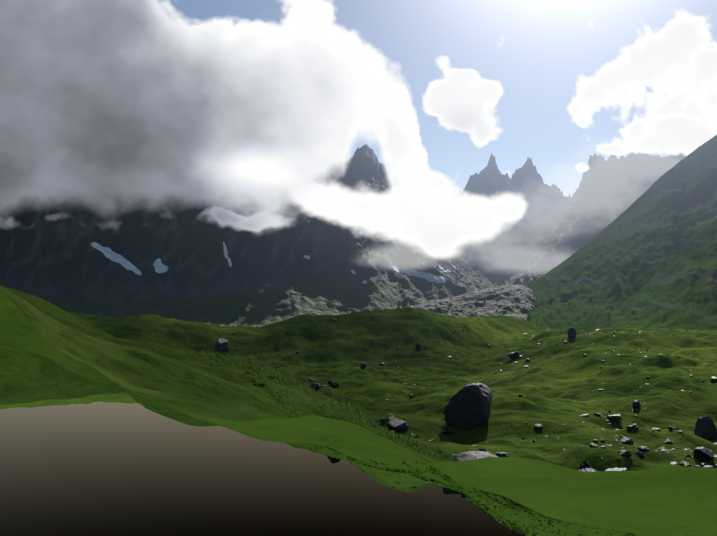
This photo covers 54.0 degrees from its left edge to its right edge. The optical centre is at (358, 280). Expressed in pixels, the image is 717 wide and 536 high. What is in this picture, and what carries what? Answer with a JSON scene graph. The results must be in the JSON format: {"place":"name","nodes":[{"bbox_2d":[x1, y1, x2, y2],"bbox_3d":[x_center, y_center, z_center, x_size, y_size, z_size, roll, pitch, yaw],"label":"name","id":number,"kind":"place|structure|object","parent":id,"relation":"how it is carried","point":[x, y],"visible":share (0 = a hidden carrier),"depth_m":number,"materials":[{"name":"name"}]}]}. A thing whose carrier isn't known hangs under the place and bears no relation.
{"place":"outdoors","nodes":[
{"label":"outdoors","id":0,"kind":"place"},
{"bbox_2d":[0,0,447,232],"bbox_3d":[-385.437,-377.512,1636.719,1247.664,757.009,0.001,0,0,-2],"label":"cloud","id":1,"kind":"structure","parent":0,"point":[106,106],"depth_m":1636.54,"materials":[{"name":"white"}]},
{"bbox_2d":[0,144,497,326],"bbox_3d":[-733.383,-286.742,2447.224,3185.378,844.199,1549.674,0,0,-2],"label":"rock wall","id":2,"kind":"structure","parent":0,"point":[176,259],"depth_m":2115.52,"materials":[{"name":"grey stone"}]},
{"bbox_2d":[0,285,716,535],"bbox_3d":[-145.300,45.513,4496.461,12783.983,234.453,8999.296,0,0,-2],"label":"meadow ground","id":3,"kind":"structure","parent":0,"point":[651,492],"depth_m":88.99,"materials":[{"name":"green plant"}]},
{"bbox_2d":[327,456,340,463],"bbox_3d":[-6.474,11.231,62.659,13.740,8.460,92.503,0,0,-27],"label":"rock","id":4,"kind":"object","parent":3,"relation":"on","point":[333,460],"depth_m":50.49,"materials":[{"name":"black stone"}]},
{"bbox_2d":[11,307,716,470],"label":"rocks","id":5,"kind":"object","parent":3,"relation":"on","point":[491,381],"visible":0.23,"depth_m":236.01,"materials":[{"name":"grey stone"}]},
{"bbox_2d":[119,327,716,493],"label":"boulders","id":6,"kind":"object","parent":3,"relation":"on","point":[467,406],"visible":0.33,"depth_m":89.74,"materials":[{"name":"grey stone"}]},
{"bbox_2d":[202,341,716,497],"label":"rubble rocks","id":7,"kind":"object","parent":3,"relation":"on","point":[444,431],"visible":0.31,"depth_m":88.94,"materials":[{"name":"grey stone"}]},
{"bbox_2d":[233,307,703,455],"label":"rocks","id":8,"kind":"object","parent":3,"relation":"on","point":[411,395],"visible":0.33,"depth_m":251.37,"materials":[{"name":"grey stone"}]},
{"bbox_2d":[409,284,535,320],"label":"moraine","id":9,"kind":"structure","parent":3,"relation":"on","point":[517,308],"depth_m":1204.24,"materials":[{"name":"grey stone"}]},
{"bbox_2d":[410,285,534,319],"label":"rocks","id":10,"kind":"object","parent":9,"relation":"on","point":[476,300],"visible":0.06,"depth_m":1236.29,"materials":[{"name":"grey stone"}]},
{"bbox_2d":[474,394,716,467],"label":"talus rocks","id":11,"kind":"object","parent":3,"relation":"on","point":[626,440],"visible":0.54,"depth_m":75.22,"materials":[{"name":"grey stone"}]},
{"bbox_2d":[526,135,716,329],"bbox_3d":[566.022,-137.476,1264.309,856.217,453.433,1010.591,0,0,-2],"label":"spur grass","id":12,"kind":"structure","parent":3,"relation":"on","point":[649,234],"depth_m":1227.69,"materials":[{"name":"green plant"}]},
{"bbox_2d":[605,218,716,330],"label":"spur grass","id":13,"kind":"structure","parent":3,"relation":"on","point":[679,291],"depth_m":822.46,"materials":[{"name":"green plant"}]},
{"bbox_2d":[0,0,716,535],"label":"sky","id":14,"kind":"structure","parent":0,"point":[95,468],"materials":[{"name":"blue"}]},
{"bbox_2d":[265,116,526,259],"bbox_3d":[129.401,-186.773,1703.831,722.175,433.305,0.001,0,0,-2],"label":"cloud","id":15,"kind":"structure","parent":0,"point":[453,222],"depth_m":1704.52,"materials":[{"name":"white"}]},
{"bbox_2d":[305,114,558,277],"bbox_3d":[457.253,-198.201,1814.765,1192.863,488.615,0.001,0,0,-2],"label":"cloud","id":16,"kind":"structure","parent":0,"point":[490,239],"depth_m":1812.55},
{"bbox_2d":[458,153,571,285],"bbox_3d":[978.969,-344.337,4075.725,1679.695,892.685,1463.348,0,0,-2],"label":"needle peaks","id":17,"kind":"object","parent":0,"point":[489,179],"depth_m":3979.22,"materials":[{"name":"grey stone"}]},
{"bbox_2d":[423,9,716,174],"bbox_3d":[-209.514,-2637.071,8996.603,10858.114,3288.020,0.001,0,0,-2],"label":"cloud","id":18,"kind":"structure","parent":0,"point":[672,64],"depth_m":9121.92,"materials":[{"name":"white"}]},
{"bbox_2d":[502,152,686,286],"bbox_3d":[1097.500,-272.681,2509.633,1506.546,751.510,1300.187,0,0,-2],"label":"ridge rock","id":19,"kind":"object","parent":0,"point":[587,217],"depth_m":2555.03,"materials":[{"name":"grey stone"}]},
{"bbox_2d":[554,111,716,192],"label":"cloud","id":20,"kind":"structure","parent":0,"point":[674,133],"depth_m":1876.18,"materials":[{"name":"white"}]}
]}

